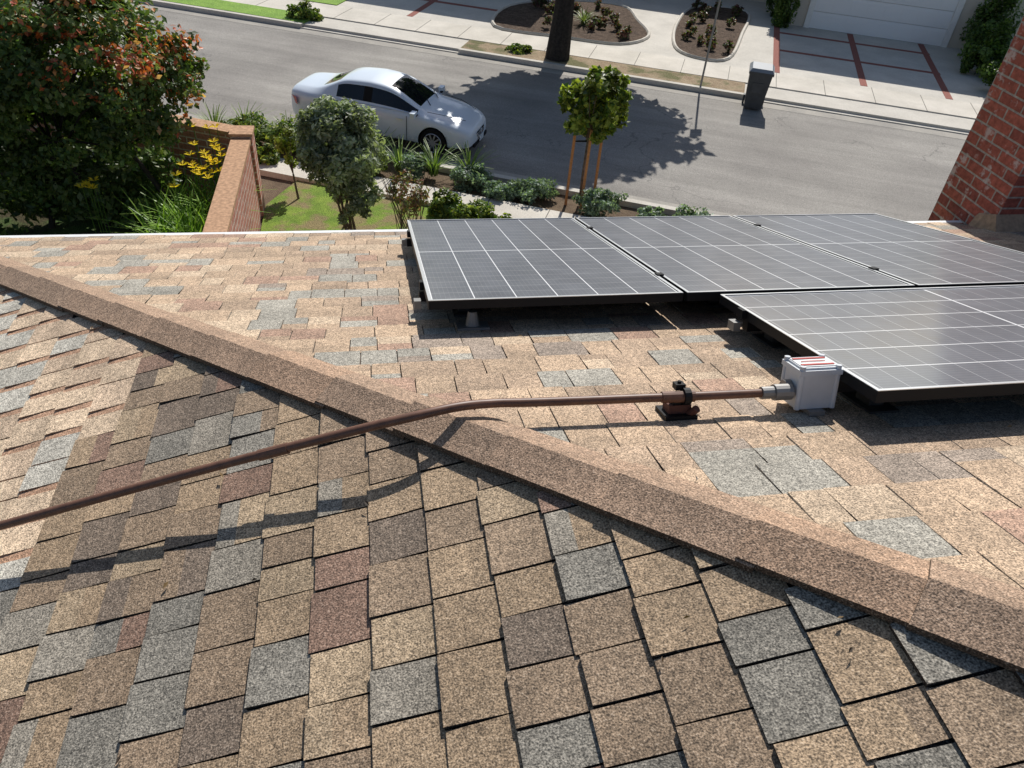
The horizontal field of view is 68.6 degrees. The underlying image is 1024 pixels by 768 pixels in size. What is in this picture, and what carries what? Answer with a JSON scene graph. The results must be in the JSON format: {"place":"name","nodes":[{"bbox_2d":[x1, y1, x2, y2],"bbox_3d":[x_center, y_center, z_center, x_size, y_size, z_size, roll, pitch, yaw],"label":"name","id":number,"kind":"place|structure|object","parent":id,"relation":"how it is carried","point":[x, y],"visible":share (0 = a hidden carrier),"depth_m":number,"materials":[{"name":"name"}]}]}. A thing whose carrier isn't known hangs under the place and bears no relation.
{"place":"outdoors","nodes":[
{"label":"outdoors","id":0,"kind":"place"},
{"bbox_2d":[0,166,209,235],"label":"side yard grass","id":1,"kind":"structure","parent":0,"point":[65,227],"depth_m":12.91,"materials":[{"name":"green plant"}]},
{"bbox_2d":[74,123,271,233],"bbox_3d":[-5.227,-3.126,12.435,2.615,1.591,3.722,15,41,12],"label":"yellow daylily clump","id":2,"kind":"object","parent":1,"relation":"on","point":[192,217],"visible":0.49,"depth_m":12.30,"materials":[{"name":"green plant"}]},
{"bbox_2d":[259,158,585,218],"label":"sidewalk","id":3,"kind":"structure","parent":0,"point":[281,169],"depth_m":14.63,"materials":[{"name":"concrete"}]},
{"bbox_2d":[258,139,671,231],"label":"ground","id":4,"kind":"structure","parent":0,"point":[441,180],"depth_m":14.97,"materials":[{"name":"soil"}]},
{"bbox_2d":[0,137,195,235],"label":"undergrowth plants","id":5,"kind":"object","parent":4,"relation":"on","point":[26,199],"visible":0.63,"depth_m":12.41,"materials":[{"name":"green plant"}]},
{"bbox_2d":[0,0,209,228],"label":"flowering shrub","id":6,"kind":"object","parent":4,"relation":"on","point":[91,105],"visible":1,"depth_m":10.88,"materials":[{"name":"green plant"}]},
{"bbox_2d":[20,109,230,200],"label":"wall run","id":7,"kind":"structure","parent":4,"relation":"on","point":[202,135],"depth_m":13.27,"materials":[{"name":"brick"}]},
{"bbox_2d":[203,125,264,231],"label":"wall run","id":8,"kind":"structure","parent":4,"relation":"on","point":[237,199],"depth_m":12.00,"materials":[{"name":"brick"}]},
{"bbox_2d":[219,110,276,146],"bbox_3d":[-5.544,-5.429,15.901,1.147,0.827,0.978,14,41,10],"label":"garden shrub","id":9,"kind":"object","parent":4,"relation":"on","point":[243,118],"visible":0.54,"depth_m":15.66,"materials":[{"name":"green plant"}]},
{"bbox_2d":[256,142,280,164],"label":"garden shrub","id":10,"kind":"object","parent":4,"relation":"on","point":[267,154],"visible":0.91,"depth_m":15.11,"materials":[{"name":"green plant"}]},
{"bbox_2d":[264,113,299,153],"bbox_3d":[-4.602,-5.181,15.707,1.011,0.799,0.844,7,40,2],"label":"garden shrub","id":11,"kind":"object","parent":4,"relation":"on","point":[278,129],"visible":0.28,"depth_m":15.48,"materials":[{"name":"green plant"}]},
{"bbox_2d":[285,0,323,21],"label":"garden shrub","id":12,"kind":"object","parent":4,"relation":"on","point":[302,9],"visible":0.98,"depth_m":22.92,"materials":[{"name":"green plant"}]},
{"bbox_2d":[190,102,499,176],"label":"strap leaf plants","id":13,"kind":"object","parent":4,"relation":"on","point":[397,158],"visible":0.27,"depth_m":15.35,"materials":[{"name":"plant"}]},
{"bbox_2d":[261,180,467,230],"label":"front lawn grass","id":14,"kind":"structure","parent":4,"relation":"on","point":[313,208],"depth_m":13.93,"materials":[{"name":"green plant"}]},
{"bbox_2d":[274,125,299,198],"bbox_3d":[-4.185,-4.203,14.097,0.592,1.257,0.605,8,40,3],"label":"garden sapling","id":15,"kind":"object","parent":14,"relation":"on","point":[287,145],"visible":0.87,"depth_m":13.95,"materials":[{"name":"green plant"}]},
{"bbox_2d":[289,94,388,229],"bbox_3d":[-2.908,-3.743,12.818,1.641,2.386,1.547,-3,41,-10],"label":"olive shrub tree","id":16,"kind":"object","parent":14,"relation":"on","point":[348,157],"visible":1,"depth_m":12.27,"materials":[{"name":"green plant"}]},
{"bbox_2d":[380,164,433,228],"bbox_3d":[-1.829,-3.191,13.156,0.945,1.242,1.235,-3,41,-10],"label":"twiggy shrub","id":17,"kind":"object","parent":14,"relation":"on","point":[414,201],"visible":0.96,"depth_m":12.98,"materials":[{"name":"green plant"}]},
{"bbox_2d":[373,158,389,176],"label":"garden shrub","id":18,"kind":"object","parent":4,"relation":"on","point":[384,166],"visible":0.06,"depth_m":15.12,"materials":[{"name":"green plant"}]},
{"bbox_2d":[397,152,433,181],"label":"grey green shrub","id":19,"kind":"object","parent":4,"relation":"on","point":[413,160],"visible":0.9,"depth_m":15.10,"materials":[{"name":"green plant"}]},
{"bbox_2d":[427,187,462,218],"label":"garden shrub","id":20,"kind":"object","parent":4,"relation":"on","point":[441,206],"visible":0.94,"depth_m":14.02,"materials":[{"name":"green plant"}]},
{"bbox_2d":[449,162,493,193],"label":"grey green shrub","id":21,"kind":"object","parent":4,"relation":"on","point":[467,176],"visible":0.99,"depth_m":14.98,"materials":[{"name":"green plant"}]},
{"bbox_2d":[449,198,497,218],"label":"garden shrub","id":22,"kind":"object","parent":4,"relation":"on","point":[470,210],"visible":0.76,"depth_m":13.69,"materials":[{"name":"green plant"}]},
{"bbox_2d":[0,220,961,237],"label":"eave gutter and walls","id":23,"kind":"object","parent":4,"relation":"on","point":[260,232],"depth_m":4.78,"materials":[{"name":"white paint"}]},
{"bbox_2d":[3,224,1023,767],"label":"roof deck","id":24,"kind":"structure","parent":23,"relation":"on","point":[943,742],"depth_m":1.70,"materials":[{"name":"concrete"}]},
{"bbox_2d":[0,380,794,529],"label":"electrical conduit","id":25,"kind":"object","parent":24,"relation":"attached to","point":[676,405],"visible":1,"depth_m":2.14,"materials":[{"name":"brown metal"}]},
{"bbox_2d":[0,287,1023,767],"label":"roof","id":26,"kind":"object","parent":24,"relation":"on","point":[92,385],"visible":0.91,"depth_m":1.75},
{"bbox_2d":[46,326,1011,763],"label":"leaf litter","id":27,"kind":"object","parent":26,"relation":"on","point":[368,504],"visible":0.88,"depth_m":1.88,"materials":[{"name":"brown plant"}]},
{"bbox_2d":[0,222,1023,588],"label":"roof shingles front","id":28,"kind":"object","parent":24,"relation":"on","point":[890,492],"visible":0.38,"depth_m":2.57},
{"bbox_2d":[779,354,842,415],"bbox_3d":[0.903,0.000,2.303,0.154,0.153,0.140,-3,22,-10],"label":"junction box","id":29,"kind":"object","parent":28,"relation":"on","point":[814,381],"visible":0.9,"depth_m":2.26,"materials":[{"name":"grey plastic"}]},
{"bbox_2d":[0,256,1023,673],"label":"hip ridge caps","id":30,"kind":"object","parent":24,"relation":"attached to","point":[962,610],"visible":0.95,"depth_m":1.79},
{"bbox_2d":[402,224,899,413],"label":"panel mounting rails","id":31,"kind":"object","parent":24,"relation":"attached to","point":[847,392],"visible":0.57,"depth_m":2.89,"materials":[{"name":"black metal"}]},
{"bbox_2d":[407,218,682,309],"bbox_3d":[0.031,-0.670,3.832,1.040,0.039,1.835,-3,22,-10],"label":"solar panel","id":32,"kind":"object","parent":31,"relation":"attached to","point":[490,263],"visible":1,"depth_m":3.48,"materials":[{"name":"black glass"}]},
{"bbox_2d":[576,215,914,300],"bbox_3d":[1.073,-0.723,4.007,1.040,0.039,1.835,-3,22,-10],"label":"solar panel","id":33,"kind":"object","parent":31,"relation":"attached to","point":[699,258],"visible":0.87,"depth_m":3.72,"materials":[{"name":"black glass"}]},
{"bbox_2d":[719,284,1023,402],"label":"solar panel","id":34,"kind":"object","parent":31,"relation":"attached to","point":[899,344],"visible":1,"depth_m":2.61,"materials":[{"name":"black glass"}]},
{"bbox_2d":[732,213,1023,287],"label":"solar panel","id":35,"kind":"object","parent":31,"relation":"attached to","point":[918,256],"visible":0.81,"depth_m":4.02,"materials":[{"name":"black glass"}]},
{"bbox_2d":[481,179,516,201],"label":"grey green shrub","id":36,"kind":"object","parent":4,"relation":"on","point":[494,189],"visible":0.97,"depth_m":14.64,"materials":[{"name":"green plant"}]},
{"bbox_2d":[494,212,510,218],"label":"garden shrub","id":37,"kind":"object","parent":4,"relation":"on","point":[505,216],"visible":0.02,"depth_m":13.65,"materials":[{"name":"green plant"}]},
{"bbox_2d":[506,176,559,204],"bbox_3d":[0.416,-3.849,14.826,1.128,0.624,0.870,-3,41,-10],"label":"grey green shrub","id":38,"kind":"object","parent":4,"relation":"on","point":[529,189],"visible":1,"depth_m":14.70,"materials":[{"name":"green plant"}]},
{"bbox_2d":[131,3,967,215],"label":"concrete gutter","id":39,"kind":"object","parent":4,"relation":"on","point":[632,83],"visible":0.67,"depth_m":20.81,"materials":[{"name":"grey concrete"}]},
{"bbox_2d":[742,61,774,109],"bbox_3d":[6.452,-7.817,19.751,0.630,1.068,0.793,13,41,9],"label":"trash bin","id":40,"kind":"object","parent":39,"relation":"on","point":[761,75],"visible":1,"depth_m":19.43,"materials":[{"name":"plastic"}]},
{"bbox_2d":[564,129,602,209],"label":"tree support stakes","id":41,"kind":"object","parent":4,"relation":"on","point":[586,166],"visible":0.63,"depth_m":14.40,"materials":[{"name":"brown wood"}]},
{"bbox_2d":[162,0,1007,49],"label":"lawn grass","id":42,"kind":"structure","parent":4,"relation":"on","point":[248,9],"depth_m":23.44,"materials":[{"name":"green plant"}]},
{"bbox_2d":[990,0,1023,46],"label":"stucco house","id":43,"kind":"structure","parent":42,"relation":"on","point":[1020,10],"depth_m":25.69,"materials":[{"name":"concrete"}]},
{"bbox_2d":[990,0,1023,46],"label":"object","id":44,"kind":"structure","parent":43,"relation":"in","point":[1022,5],"depth_m":25.70,"materials":[{"name":"paint"}]},
{"bbox_2d":[557,64,633,195],"bbox_3d":[1.452,-4.647,14.158,1.443,2.630,1.110,-3,41,-10],"label":"young street tree","id":45,"kind":"object","parent":4,"relation":"on","point":[605,115],"visible":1,"depth_m":13.61,"materials":[{"name":"green plant"}]},
{"bbox_2d":[571,187,628,216],"bbox_3d":[1.726,-3.489,14.553,1.168,0.613,0.839,-3,41,-10],"label":"grey green shrub","id":46,"kind":"object","parent":4,"relation":"on","point":[593,203],"visible":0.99,"depth_m":14.41,"materials":[{"name":"green plant"}]},
{"bbox_2d":[461,40,744,92],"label":"parkway soil","id":47,"kind":"structure","parent":4,"relation":"on","point":[691,79],"depth_m":21.52,"materials":[{"name":"brown soil"}]},
{"bbox_2d":[504,43,532,54],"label":"garden shrub","id":48,"kind":"object","parent":47,"relation":"on","point":[518,48],"visible":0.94,"depth_m":21.93,"materials":[{"name":"green plant"}]},
{"bbox_2d":[545,0,574,61],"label":"street tree","id":49,"kind":"object","parent":47,"relation":"on","point":[558,44],"visible":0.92,"depth_m":21.16,"materials":[{"name":"brown plant"}]},
{"bbox_2d":[700,0,720,85],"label":"street sign post","id":50,"kind":"object","parent":47,"relation":"on","point":[711,37],"visible":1,"depth_m":20.01,"materials":[{"name":"grey metal"}]},
{"bbox_2d":[636,205,667,216],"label":"grey green shrub","id":51,"kind":"object","parent":4,"relation":"on","point":[644,212],"visible":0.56,"depth_m":14.37,"materials":[{"name":"green plant"}]},
{"bbox_2d":[672,203,713,215],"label":"grey green shrub","id":52,"kind":"object","parent":4,"relation":"on","point":[686,211],"visible":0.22,"depth_m":14.14,"materials":[{"name":"green plant"}]},
{"bbox_2d":[749,0,775,3],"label":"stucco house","id":53,"kind":"structure","parent":4,"relation":"on","point":[763,1],"depth_m":28.95,"materials":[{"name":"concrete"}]},
{"bbox_2d":[749,0,775,3],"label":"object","id":54,"kind":"structure","parent":53,"relation":"in","point":[764,1],"depth_m":28.95,"materials":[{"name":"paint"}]},
{"bbox_2d":[765,0,799,28],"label":"green hedge","id":55,"kind":"object","parent":4,"relation":"on","point":[781,12],"visible":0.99,"depth_m":25.99,"materials":[{"name":"green plant"}]},
{"bbox_2d":[928,17,1023,231],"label":"brick chimney","id":56,"kind":"object","parent":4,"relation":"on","point":[983,187],"visible":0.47,"depth_m":5.32,"materials":[{"name":"brick"}]},
{"bbox_2d":[957,27,1008,79],"bbox_3d":[14.608,-10.053,23.109,1.455,1.534,1.639,-3,41,-10],"label":"clipped shrub","id":57,"kind":"object","parent":4,"relation":"on","point":[991,51],"visible":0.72,"depth_m":23.09,"materials":[{"name":"green plant"}]},
{"bbox_2d":[976,61,1001,86],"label":"clipped shrub","id":58,"kind":"object","parent":4,"relation":"on","point":[990,71],"visible":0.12,"depth_m":21.96,"materials":[{"name":"green plant"}]},
{"bbox_2d":[964,16,1014,56],"bbox_3d":[15.322,-11.044,24.160,1.900,1.571,1.449,-25,48,-31],"label":"clipped shrub","id":59,"kind":"object","parent":4,"relation":"on","point":[976,35],"visible":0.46,"depth_m":23.73,"materials":[{"name":"green plant"}]},
{"bbox_2d":[959,0,1023,53],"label":"clipped shrub","id":60,"kind":"object","parent":4,"relation":"on","point":[999,10],"visible":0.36,"depth_m":24.50,"materials":[{"name":"green plant"}]},
{"bbox_2d":[32,0,964,220],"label":"road","id":61,"kind":"structure","parent":0,"point":[716,155],"depth_m":18.11,"materials":[{"name":"grey asphalt"}]},
{"bbox_2d":[291,67,486,155],"bbox_3d":[-2.695,-6.177,16.641,4.276,1.291,1.940,13,41,9],"label":"parked car","id":62,"kind":"object","parent":61,"relation":"on","point":[412,109],"visible":0.8,"depth_m":16.07,"materials":[{"name":"white paint"}]},
{"bbox_2d":[130,0,968,215],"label":"street kerb","id":63,"kind":"structure","parent":61,"relation":"on","point":[636,204],"depth_m":20.98,"materials":[{"name":"concrete"}]},
{"bbox_2d":[224,0,981,118],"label":"sidewalk","id":64,"kind":"structure","parent":0,"point":[847,91],"depth_m":22.24,"materials":[{"name":"concrete"}]},
{"bbox_2d":[303,0,990,131],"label":"driveway","id":65,"kind":"structure","parent":0,"point":[658,18],"depth_m":23.55,"materials":[{"name":"concrete"}]},
{"bbox_2d":[491,0,650,44],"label":"planting bed mulch","id":66,"kind":"object","parent":65,"relation":"on","point":[525,17],"visible":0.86,"depth_m":24.55,"materials":[{"name":"brown soil"}]},
{"bbox_2d":[407,0,952,99],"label":"driveway brick bands","id":67,"kind":"object","parent":65,"relation":"on","point":[858,65],"visible":0.91,"depth_m":24.07,"materials":[{"name":"brown brick"}]},
{"bbox_2d":[672,5,750,61],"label":"planting bed mulch","id":68,"kind":"object","parent":65,"relation":"on","point":[690,47],"visible":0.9,"depth_m":24.91,"materials":[{"name":"brown soil"}]},
{"bbox_2d":[531,0,743,52],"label":"flower bed plants","id":69,"kind":"object","parent":68,"relation":"on","point":[624,32],"visible":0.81,"depth_m":24.65,"materials":[{"name":"green plant"}]},
{"bbox_2d":[789,0,990,48],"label":"garage house","id":70,"kind":"structure","parent":0,"point":[941,23],"depth_m":25.67,"materials":[{"name":"paint"}]},
{"bbox_2d":[789,0,990,48],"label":"garage door","id":71,"kind":"structure","parent":70,"relation":"in","point":[940,23],"depth_m":25.68,"materials":[{"name":"paint"}]}
]}

